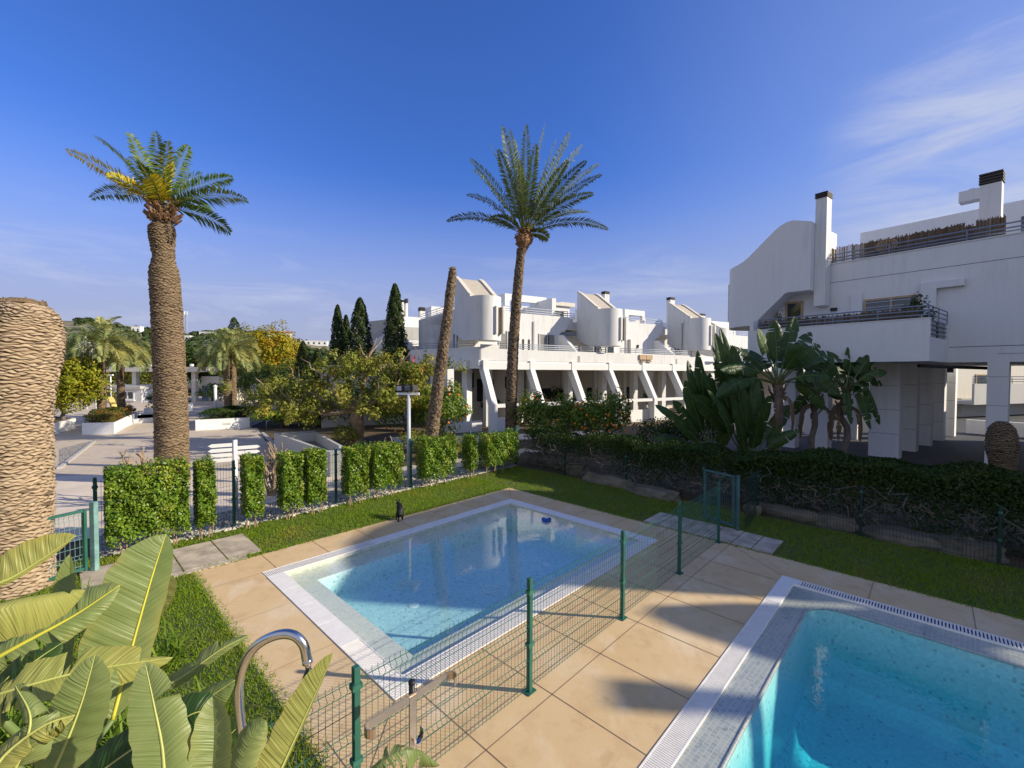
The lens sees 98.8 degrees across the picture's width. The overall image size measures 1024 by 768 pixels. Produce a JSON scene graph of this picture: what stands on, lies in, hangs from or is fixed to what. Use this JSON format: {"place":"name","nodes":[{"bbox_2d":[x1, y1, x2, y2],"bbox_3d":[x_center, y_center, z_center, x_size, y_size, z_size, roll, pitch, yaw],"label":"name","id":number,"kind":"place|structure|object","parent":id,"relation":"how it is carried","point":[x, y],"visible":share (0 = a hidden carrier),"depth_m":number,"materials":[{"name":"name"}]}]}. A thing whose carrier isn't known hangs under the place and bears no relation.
{"place":"outdoors","nodes":[
{"label":"outdoors","id":0,"kind":"place"},
{"bbox_2d":[55,469,333,541],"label":"pale path","id":1,"kind":"structure","parent":0,"point":[73,493],"depth_m":12.19,"materials":[{"name":"concrete"}]},
{"bbox_2d":[261,441,286,495],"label":"pruned shrub","id":2,"kind":"object","parent":1,"relation":"on","point":[272,492],"visible":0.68,"depth_m":12.25,"materials":[{"name":"brown plant"}]},
{"bbox_2d":[53,396,370,541],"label":"plaza","id":3,"kind":"structure","parent":0,"point":[99,454],"depth_m":21.72,"materials":[{"name":"concrete"}]},
{"bbox_2d":[54,416,75,433],"bbox_3d":[-28.182,2.411,25.928,6.964,0.630,2.968,1,2,27],"label":"planter","id":4,"kind":"object","parent":3,"relation":"on","point":[64,425],"visible":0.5,"depth_m":25.47,"materials":[{"name":"white paint"}]},
{"bbox_2d":[54,354,115,419],"bbox_3d":[-26.551,0.246,26.083,4.369,4.194,4.073,0,2,0],"label":"yellowing tree","id":5,"kind":"object","parent":4,"relation":"in","point":[83,378],"visible":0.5,"depth_m":25.89,"materials":[{"name":"yellow plant"}]},
{"bbox_2d":[59,440,94,464],"bbox_3d":[-19.259,2.923,19.028,0.950,0.001,7.298,-1,2,-34],"label":"gravel bed","id":6,"kind":"object","parent":3,"relation":"on","point":[65,453],"visible":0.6,"depth_m":19.02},
{"bbox_2d":[64,316,141,416],"bbox_3d":[-25.123,-0.736,27.038,3.952,6.945,4.159,0,2,0],"label":"palm tree","id":7,"kind":"object","parent":3,"relation":"on","point":[102,336],"visible":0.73,"depth_m":26.76,"materials":[{"name":"plant"}]},
{"bbox_2d":[82,413,136,434],"bbox_3d":[-24.570,2.387,26.941,1.428,0.650,7.118,-1,2,-32],"label":"planter","id":8,"kind":"object","parent":3,"relation":"on","point":[111,427],"visible":0.73,"depth_m":24.30,"materials":[{"name":"white paint"}]},
{"bbox_2d":[82,406,135,422],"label":"hedge","id":9,"kind":"object","parent":8,"relation":"on","point":[111,413],"visible":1,"depth_m":25.33,"materials":[{"name":"green plant"}]},
{"bbox_2d":[72,384,152,402],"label":"lodge","id":10,"kind":"structure","parent":3,"relation":"on","point":[137,393],"depth_m":48.06,"materials":[{"name":"white paint"}]},
{"bbox_2d":[88,330,151,406],"bbox_3d":[-28.223,-0.704,31.750,3.821,6.606,3.786,0,2,0],"label":"palm tree","id":11,"kind":"object","parent":3,"relation":"on","point":[118,367],"visible":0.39,"depth_m":31.73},
{"bbox_2d":[65,131,248,479],"bbox_3d":[-11.047,-2.637,13.979,6.139,11.546,2.975,1,2,18],"label":"palm tree","id":12,"kind":"object","parent":3,"relation":"on","point":[170,418],"visible":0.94,"depth_m":13.56,"materials":[{"name":"plant"}]},
{"bbox_2d":[106,364,217,401],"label":"entrance canopy","id":13,"kind":"object","parent":3,"relation":"on","point":[191,369],"visible":0.49,"depth_m":50.51,"materials":[{"name":"beige paint"}]},
{"bbox_2d":[201,376,253,400],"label":"gatehouse","id":14,"kind":"object","parent":3,"relation":"on","point":[205,380],"visible":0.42,"depth_m":51.52,"materials":[{"name":"beige paint"}]},
{"bbox_2d":[194,327,262,413],"bbox_3d":[-18.783,-0.563,29.098,4.339,6.535,4.056,0,2,0],"label":"palm tree","id":15,"kind":"object","parent":3,"relation":"on","point":[226,349],"visible":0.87,"depth_m":28.69,"materials":[{"name":"plant"}]},
{"bbox_2d":[195,414,261,430],"bbox_3d":[-17.946,2.375,28.320,2.633,0.650,4.347,0,2,-15],"label":"planter","id":16,"kind":"object","parent":3,"relation":"on","point":[208,423],"visible":0.67,"depth_m":26.68,"materials":[{"name":"white paint"}]},
{"bbox_2d":[198,405,260,418],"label":"hedge","id":17,"kind":"object","parent":16,"relation":"on","point":[230,410],"visible":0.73,"depth_m":27.18,"materials":[{"name":"green plant"}]},
{"bbox_2d":[205,328,262,405],"bbox_3d":[-20.394,-0.718,32.149,3.928,6.672,3.798,0,2,0],"label":"palm tree","id":18,"kind":"object","parent":3,"relation":"on","point":[234,387],"visible":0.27,"depth_m":31.99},
{"bbox_2d":[237,361,293,392],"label":"shrub","id":19,"kind":"object","parent":3,"relation":"on","point":[264,373],"visible":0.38,"depth_m":36.99,"materials":[{"name":"green plant"}]},
{"bbox_2d":[237,320,302,397],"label":"autumn tree","id":20,"kind":"object","parent":3,"relation":"on","point":[276,348],"visible":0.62,"depth_m":48.09,"materials":[{"name":"yellow plant"}]},
{"bbox_2d":[274,431,344,476],"bbox_3d":[-7.864,2.620,16.969,1.602,0.840,6.403,-1,2,-35],"label":"triangular basin","id":21,"kind":"object","parent":3,"relation":"on","point":[295,441],"visible":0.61,"depth_m":17.79,"materials":[{"name":"concrete"}]},
{"bbox_2d":[62,321,846,387],"bbox_3d":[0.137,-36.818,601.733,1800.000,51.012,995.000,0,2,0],"label":"hills","id":22,"kind":"structure","parent":0,"point":[68,324],"depth_m":303.62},
{"bbox_2d":[72,317,357,359],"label":"hill bushes","id":23,"kind":"object","parent":22,"relation":"on","point":[146,332],"visible":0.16,"depth_m":302.76,"materials":[{"name":"green plant"}]},
{"bbox_2d":[0,465,1023,767],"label":"lawn ground","id":24,"kind":"structure","parent":0,"point":[549,491],"depth_m":8.34,"materials":[{"name":"plant"}]},
{"bbox_2d":[0,700,51,746],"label":"strap leaf plant","id":25,"kind":"object","parent":24,"relation":"on","point":[12,716],"visible":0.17,"depth_m":4.17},
{"bbox_2d":[0,297,66,601],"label":"palm stump","id":26,"kind":"object","parent":24,"relation":"on","point":[33,333],"visible":0.91,"depth_m":6.78,"materials":[{"name":"plant"}]},
{"bbox_2d":[79,563,113,589],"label":"paving slab","id":27,"kind":"structure","parent":24,"relation":"on","point":[96,577],"depth_m":7.43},
{"bbox_2d":[47,501,99,580],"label":"garden gate","id":28,"kind":"structure","parent":27,"relation":"on","point":[94,534],"depth_m":7.55,"materials":[{"name":"green paint"}]},
{"bbox_2d":[95,687,177,749],"bbox_3d":[-3.674,3.147,3.991,1.128,0.468,1.084,0,2,0],"label":"strap leaf plant","id":29,"kind":"object","parent":24,"relation":"on","point":[119,728],"visible":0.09,"depth_m":4.08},
{"bbox_2d":[102,454,191,553],"bbox_3d":[-7.049,2.338,8.505,0.799,1.827,1.297,2,2,44],"label":"clipped hedge","id":30,"kind":"object","parent":24,"relation":"on","point":[162,494],"visible":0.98,"depth_m":8.34,"materials":[{"name":"green plant"}]},
{"bbox_2d":[0,533,333,767],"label":"bird of paradise plant","id":31,"kind":"object","parent":24,"relation":"on","point":[113,672],"visible":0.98,"depth_m":2.07,"materials":[{"name":"green plant"}]},
{"bbox_2d":[151,618,203,671],"bbox_3d":[-4.165,3.101,5.261,0.977,0.490,0.956,0,2,0],"label":"strap leaf plant","id":32,"kind":"object","parent":24,"relation":"on","point":[177,651],"visible":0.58,"depth_m":5.27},
{"bbox_2d":[173,541,226,571],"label":"paving slab","id":33,"kind":"structure","parent":24,"relation":"on","point":[195,556],"depth_m":8.29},
{"bbox_2d":[192,454,217,539],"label":"clipped hedge","id":34,"kind":"object","parent":24,"relation":"on","point":[205,497],"visible":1,"depth_m":9.05,"materials":[{"name":"green plant"}]},
{"bbox_2d":[211,534,261,558],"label":"paving slab","id":35,"kind":"structure","parent":24,"relation":"on","point":[238,545],"depth_m":8.73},
{"bbox_2d":[239,451,265,527],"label":"clipped hedge","id":36,"kind":"object","parent":24,"relation":"on","point":[252,484],"visible":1,"depth_m":9.69,"materials":[{"name":"green plant"}]},
{"bbox_2d":[233,629,312,737],"bbox_3d":[-1.273,2.369,2.364,0.434,2.128,0.064,0,2,0],"label":"outdoor shower","id":37,"kind":"object","parent":24,"relation":"on","point":[299,639],"visible":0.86,"depth_m":2.32,"materials":[{"name":"silver metal"}]},
{"bbox_2d":[274,450,304,519],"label":"clipped hedge","id":38,"kind":"object","parent":24,"relation":"on","point":[289,479],"visible":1,"depth_m":10.26,"materials":[{"name":"green plant"}]},
{"bbox_2d":[91,425,517,553],"bbox_3d":[-3.825,2.406,12.411,0.071,1.500,11.635,2,2,44],"label":"boundary fence","id":39,"kind":"object","parent":24,"relation":"on","point":[94,487],"visible":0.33,"depth_m":10.44,"materials":[{"name":"metal"}]},
{"bbox_2d":[100,465,516,557],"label":"lawn kerb","id":40,"kind":"structure","parent":24,"relation":"on","point":[180,538],"depth_m":10.53,"materials":[{"name":"concrete"}]},
{"bbox_2d":[301,446,327,513],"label":"clipped hedge","id":41,"kind":"object","parent":24,"relation":"on","point":[314,477],"visible":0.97,"depth_m":10.65,"materials":[{"name":"green plant"}]},
{"bbox_2d":[340,441,370,505],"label":"clipped hedge","id":42,"kind":"object","parent":24,"relation":"on","point":[359,458],"visible":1,"depth_m":11.44,"materials":[{"name":"green plant"}]},
{"bbox_2d":[366,440,404,498],"bbox_3d":[-3.514,2.369,12.192,0.761,1.591,0.949,2,2,44],"label":"clipped hedge","id":43,"kind":"object","parent":24,"relation":"on","point":[381,459],"visible":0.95,"depth_m":12.03,"materials":[{"name":"green plant"}]},
{"bbox_2d":[414,431,457,487],"bbox_3d":[-2.318,2.300,13.455,0.721,1.678,1.221,2,2,44],"label":"clipped hedge","id":44,"kind":"object","parent":24,"relation":"on","point":[438,451],"visible":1,"depth_m":13.26,"materials":[{"name":"green plant"}]},
{"bbox_2d":[461,434,478,478],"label":"clipped hedge","id":45,"kind":"object","parent":24,"relation":"on","point":[470,451],"visible":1,"depth_m":14.35,"materials":[{"name":"green plant"}]},
{"bbox_2d":[478,428,519,474],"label":"clipped hedge","id":46,"kind":"object","parent":24,"relation":"on","point":[496,449],"visible":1,"depth_m":15.16,"materials":[{"name":"green plant"}]},
{"bbox_2d":[582,472,631,488],"bbox_3d":[3.037,2.996,13.791,1.887,0.329,0.554,1,2,39],"label":"stone","id":47,"kind":"object","parent":24,"relation":"on","point":[613,480],"visible":0.9,"depth_m":13.64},
{"bbox_2d":[193,488,1023,767],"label":"pool deck","id":48,"kind":"structure","parent":24,"relation":"on","point":[640,712],"depth_m":5.52,"materials":[{"name":"tile"}]},
{"bbox_2d":[371,744,439,767],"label":"bird of paradise plant","id":49,"kind":"object","parent":48,"relation":"on","point":[411,755],"visible":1,"depth_m":1.99,"materials":[{"name":"green plant"}]},
{"bbox_2d":[364,671,456,767],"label":"hook stand","id":50,"kind":"object","parent":48,"relation":"on","point":[412,697],"visible":1,"depth_m":3.03,"materials":[{"name":"brown plastic"}]},
{"bbox_2d":[262,499,657,700],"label":"swimming pool","id":51,"kind":"structure","parent":48,"relation":"in","point":[369,606],"depth_m":8.08,"materials":[{"name":"liquid"}]},
{"bbox_2d":[267,481,721,767],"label":"pool fence","id":52,"kind":"object","parent":48,"relation":"on","point":[356,685],"visible":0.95,"depth_m":4.78,"materials":[{"name":"metal"}]},
{"bbox_2d":[208,488,975,767],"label":"deck joints","id":53,"kind":"object","parent":48,"relation":"on","point":[575,674],"visible":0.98,"depth_m":5.25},
{"bbox_2d":[639,575,1023,767],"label":"swimming pool","id":54,"kind":"structure","parent":48,"relation":"in","point":[818,680],"depth_m":5.67,"materials":[{"name":"blue liquid"}]},
{"bbox_2d":[623,482,681,501],"bbox_3d":[3.934,3.064,12.582,0.546,0.257,1.884,-1,2,-44],"label":"stone","id":55,"kind":"object","parent":24,"relation":"on","point":[656,492],"visible":0.94,"depth_m":12.33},
{"bbox_2d":[644,512,696,530],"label":"paving slab","id":56,"kind":"structure","parent":24,"relation":"on","point":[653,518],"depth_m":10.35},
{"bbox_2d":[682,521,723,538],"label":"paving slab","id":57,"kind":"structure","parent":24,"relation":"on","point":[701,531],"depth_m":9.77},
{"bbox_2d":[711,527,743,543],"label":"paving slab","id":58,"kind":"structure","parent":24,"relation":"on","point":[728,535],"depth_m":9.47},
{"bbox_2d":[703,469,739,530],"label":"garden gate","id":59,"kind":"structure","parent":58,"relation":"on","point":[735,508],"depth_m":9.81,"materials":[{"name":"metal"}]},
{"bbox_2d":[731,532,762,548],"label":"paving slab","id":60,"kind":"structure","parent":24,"relation":"on","point":[746,540],"depth_m":9.14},
{"bbox_2d":[752,537,782,554],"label":"paving slab","id":61,"kind":"structure","parent":24,"relation":"on","point":[767,545],"depth_m":8.88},
{"bbox_2d":[515,438,1023,566],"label":"boundary fence","id":62,"kind":"object","parent":24,"relation":"on","point":[1000,532],"visible":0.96,"depth_m":9.81,"materials":[{"name":"green metal"}]},
{"bbox_2d":[56,385,1023,567],"bbox_3d":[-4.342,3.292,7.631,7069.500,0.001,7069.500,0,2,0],"label":"ground","id":63,"kind":"structure","parent":0,"point":[375,433],"depth_m":14.73,"materials":[{"name":"soil"}]},
{"bbox_2d":[106,346,152,383],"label":"dense tree","id":64,"kind":"object","parent":63,"relation":"on","point":[145,377],"visible":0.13,"depth_m":58.39,"materials":[{"name":"green plant"}]},
{"bbox_2d":[185,337,217,384],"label":"dense tree","id":65,"kind":"object","parent":63,"relation":"on","point":[189,357],"visible":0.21,"depth_m":71.38,"materials":[{"name":"green plant"}]},
{"bbox_2d":[247,409,300,426],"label":"shrub","id":66,"kind":"object","parent":63,"relation":"on","point":[274,418],"visible":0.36,"depth_m":26.80,"materials":[{"name":"green plant"}]},
{"bbox_2d":[99,468,485,553],"bbox_3d":[-4.786,3.147,12.482,1.250,0.001,10.200,2,2,44],"label":"gravel strip","id":67,"kind":"object","parent":63,"relation":"on","point":[103,547],"visible":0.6,"depth_m":10.87,"materials":[{"name":"gravel"}]},
{"bbox_2d":[208,440,259,512],"bbox_3d":[-6.846,2.284,10.847,1.093,1.806,0.097,-1,2,-30],"label":"signpost","id":68,"kind":"object","parent":67,"relation":"on","point":[235,452],"visible":0.74,"depth_m":10.79,"materials":[{"name":"white paint"}]},
{"bbox_2d":[105,469,475,553],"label":"pebbles","id":69,"kind":"object","parent":67,"relation":"on","point":[268,516],"visible":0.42,"depth_m":11.00,"materials":[{"name":"gravel"}]},
{"bbox_2d":[396,385,419,486],"bbox_3d":[-3.148,1.583,13.239,0.706,3.106,0.218,0,2,0],"label":"floodlight mast","id":70,"kind":"object","parent":67,"relation":"on","point":[408,388],"visible":0.99,"depth_m":13.19,"materials":[{"name":"metal"}]},
{"bbox_2d":[294,340,314,401],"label":"cypress","id":71,"kind":"object","parent":63,"relation":"on","point":[303,347],"visible":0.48,"depth_m":35.71,"materials":[{"name":"green plant"}]},
{"bbox_2d":[327,304,345,364],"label":"cypress","id":72,"kind":"object","parent":63,"relation":"on","point":[337,326],"visible":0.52,"depth_m":33.65,"materials":[{"name":"green plant"}]},
{"bbox_2d":[217,338,467,447],"bbox_3d":[-7.716,0.495,19.896,11.475,5.156,7.174,0,2,0],"label":"coral tree","id":73,"kind":"object","parent":63,"relation":"on","point":[288,395],"visible":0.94,"depth_m":19.38,"materials":[{"name":"green plant"}]},
{"bbox_2d":[330,422,361,446],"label":"shrub","id":74,"kind":"object","parent":63,"relation":"on","point":[346,437],"visible":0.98,"depth_m":19.39,"materials":[{"name":"green plant"}]},
{"bbox_2d":[345,297,375,364],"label":"cypress","id":75,"kind":"object","parent":63,"relation":"on","point":[357,333],"visible":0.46,"depth_m":32.50,"materials":[{"name":"green plant"}]},
{"bbox_2d":[380,283,409,365],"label":"cypress","id":76,"kind":"object","parent":63,"relation":"on","point":[394,318],"visible":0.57,"depth_m":32.49,"materials":[{"name":"green plant"}]},
{"bbox_2d":[368,377,424,446],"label":"orange tree","id":77,"kind":"object","parent":63,"relation":"on","point":[395,415],"visible":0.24,"depth_m":20.00,"materials":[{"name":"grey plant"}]},
{"bbox_2d":[362,299,454,364],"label":"apartment building","id":78,"kind":"structure","parent":63,"relation":"on","point":[411,326],"depth_m":38.52,"materials":[{"name":"white paint"}]},
{"bbox_2d":[418,267,456,476],"bbox_3d":[-2.505,-0.377,14.682,1.309,7.054,0.491,0,2,0],"label":"palm stump","id":79,"kind":"object","parent":63,"relation":"on","point":[434,410],"visible":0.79,"depth_m":14.52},
{"bbox_2d":[413,381,473,437],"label":"orange tree","id":80,"kind":"object","parent":63,"relation":"on","point":[451,406],"visible":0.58,"depth_m":19.17,"materials":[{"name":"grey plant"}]},
{"bbox_2d":[321,276,715,433],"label":"apartment building","id":81,"kind":"structure","parent":63,"relation":"on","point":[557,342],"depth_m":30.89,"materials":[{"name":"white paint"}]},
{"bbox_2d":[446,124,607,440],"bbox_3d":[0.703,-4.610,20.399,7.627,15.235,4.387,0,2,0],"label":"palm tree","id":82,"kind":"object","parent":63,"relation":"on","point":[526,231],"visible":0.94,"depth_m":20.13,"materials":[{"name":"plant"}]},
{"bbox_2d":[507,388,553,448],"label":"orange tree","id":83,"kind":"object","parent":63,"relation":"on","point":[532,409],"visible":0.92,"depth_m":19.61,"materials":[{"name":"grey plant"}]},
{"bbox_2d":[519,451,567,469],"bbox_3d":[1.269,2.831,16.610,2.459,0.515,0.709,2,2,40],"label":"stone","id":84,"kind":"object","parent":63,"relation":"on","point":[524,454],"visible":0.56,"depth_m":16.48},
{"bbox_2d":[542,392,585,449],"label":"orange tree","id":85,"kind":"object","parent":63,"relation":"on","point":[558,414],"visible":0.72,"depth_m":19.25,"materials":[{"name":"grey plant"}]},
{"bbox_2d":[519,425,618,473],"bbox_3d":[1.710,2.341,15.433,4.027,1.561,2.009,2,2,44],"label":"shaggy hedge","id":86,"kind":"object","parent":63,"relation":"on","point":[568,438],"visible":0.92,"depth_m":15.23,"materials":[{"name":"green plant"}]},
{"bbox_2d":[563,390,616,454],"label":"orange tree","id":87,"kind":"object","parent":63,"relation":"on","point":[590,410],"visible":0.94,"depth_m":18.17,"materials":[{"name":"grey plant"}]},
{"bbox_2d":[597,385,633,451],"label":"orange tree","id":88,"kind":"object","parent":63,"relation":"on","point":[612,400],"visible":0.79,"depth_m":18.83,"materials":[{"name":"grey plant"}]},
{"bbox_2d":[631,416,691,443],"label":"shrub","id":89,"kind":"object","parent":63,"relation":"on","point":[660,429],"visible":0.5,"depth_m":17.33,"materials":[{"name":"green plant"}]},
{"bbox_2d":[596,434,734,498],"bbox_3d":[4.377,2.401,12.837,3.666,1.600,2.088,2,2,41],"label":"shaggy hedge","id":90,"kind":"object","parent":63,"relation":"on","point":[713,453],"visible":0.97,"depth_m":12.63,"materials":[{"name":"green plant"}]},
{"bbox_2d":[650,350,732,464],"bbox_3d":[6.310,0.820,15.969,2.642,4.200,1.721,0,2,0],"label":"giant bird of paradise","id":91,"kind":"object","parent":63,"relation":"on","point":[691,414],"visible":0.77,"depth_m":15.81,"materials":[{"name":"green plant"}]},
{"bbox_2d":[693,328,799,451],"bbox_3d":[8.010,0.419,15.120,3.351,4.957,2.538,1,2,21],"label":"giant bird of paradise","id":92,"kind":"object","parent":63,"relation":"on","point":[746,410],"visible":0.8,"depth_m":15.05,"materials":[{"name":"green plant"}]},
{"bbox_2d":[716,316,841,452],"bbox_3d":[9.333,0.338,15.706,5.086,5.607,2.418,0,2,0],"label":"giant bird of paradise","id":93,"kind":"object","parent":63,"relation":"on","point":[796,356],"visible":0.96,"depth_m":15.33,"materials":[{"name":"green plant"}]},
{"bbox_2d":[759,501,819,523],"bbox_3d":[6.644,3.102,10.650,0.466,0.309,1.441,-1,2,-44],"label":"stone","id":94,"kind":"object","parent":63,"relation":"on","point":[794,514],"visible":0.78,"depth_m":10.43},
{"bbox_2d":[715,447,887,525],"bbox_3d":[6.899,2.395,10.796,3.602,1.752,2.340,2,2,43],"label":"shaggy hedge","id":95,"kind":"object","parent":63,"relation":"on","point":[836,465],"visible":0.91,"depth_m":10.54,"materials":[{"name":"green plant"}]},
{"bbox_2d":[813,510,858,531],"bbox_3d":[7.402,3.128,10.147,0.649,0.288,1.072,-1,2,-43],"label":"stone","id":96,"kind":"object","parent":63,"relation":"on","point":[840,522],"visible":0.5,"depth_m":9.91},
{"bbox_2d":[856,525,942,550],"bbox_3d":[8.179,3.174,9.226,1.542,0.247,0.701,1,2,39],"label":"stone","id":97,"kind":"object","parent":63,"relation":"on","point":[904,541],"visible":0.75,"depth_m":9.07,"materials":[{"name":"stone"}]},
{"bbox_2d":[861,366,1023,416],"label":"apartment building","id":98,"kind":"structure","parent":63,"relation":"on","point":[971,391],"depth_m":36.31,"materials":[{"name":"beige paint"}]},
{"bbox_2d":[871,457,1023,557],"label":"shaggy hedge","id":99,"kind":"object","parent":63,"relation":"on","point":[1005,485],"visible":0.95,"depth_m":8.89,"materials":[{"name":"green plant"}]},
{"bbox_2d":[931,532,1009,564],"bbox_3d":[8.896,3.175,8.597,1.156,0.288,0.672,2,2,43],"label":"stone","id":100,"kind":"object","parent":63,"relation":"on","point":[951,543],"visible":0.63,"depth_m":8.43,"materials":[{"name":"stone"}]},
{"bbox_2d":[984,421,1020,495],"bbox_3d":[14.079,2.168,12.511,0.950,2.203,0.914,0,2,0],"label":"palm stump","id":101,"kind":"object","parent":63,"relation":"on","point":[1002,445],"visible":0.6,"depth_m":12.30,"materials":[{"name":"plant"}]},
{"bbox_2d":[656,321,804,407],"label":"apartment building","id":102,"kind":"structure","parent":0,"point":[733,338],"depth_m":43.72,"materials":[{"name":"white paint"}]},
{"bbox_2d":[649,412,1023,482],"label":"arcade floor","id":103,"kind":"structure","parent":0,"point":[962,444],"depth_m":21.09,"materials":[{"name":"concrete"}]},
{"bbox_2d":[793,360,849,450],"bbox_3d":[11.588,0.681,16.811,2.419,4.832,1.471,0,2,0],"label":"giant bird of paradise","id":104,"kind":"object","parent":103,"relation":"on","point":[802,399],"visible":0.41,"depth_m":16.55,"materials":[{"name":"green plant"}]},
{"bbox_2d":[827,347,887,452],"bbox_3d":[12.475,0.735,15.933,2.886,4.787,1.527,-1,2,-27],"label":"giant bird of paradise","id":105,"kind":"object","parent":103,"relation":"on","point":[860,371],"visible":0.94,"depth_m":15.76,"materials":[{"name":"green plant"}]},
{"bbox_2d":[728,169,1023,464],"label":"apartment building","id":106,"kind":"structure","parent":103,"relation":"on","point":[964,271],"depth_m":17.41,"materials":[{"name":"white paint"}]},
{"bbox_2d":[785,300,802,326],"bbox_3d":[12.971,-3.041,20.201,0.050,1.500,0.730,-1,2,-36],"label":"window","id":107,"kind":"structure","parent":106,"relation":"in","point":[795,308],"depth_m":20.19,"materials":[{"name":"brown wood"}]},
{"bbox_2d":[864,294,919,320],"bbox_3d":[15.023,-2.304,17.423,0.060,2.290,1.750,-1,2,-36],"label":"window","id":108,"kind":"structure","parent":106,"relation":"in","point":[897,301],"depth_m":17.45,"materials":[{"name":"grey glass"}]},
{"bbox_2d":[901,291,937,319],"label":"potted shrub","id":109,"kind":"object","parent":106,"relation":"on","point":[914,303],"visible":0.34,"depth_m":15.04,"materials":[{"name":"green plant"}]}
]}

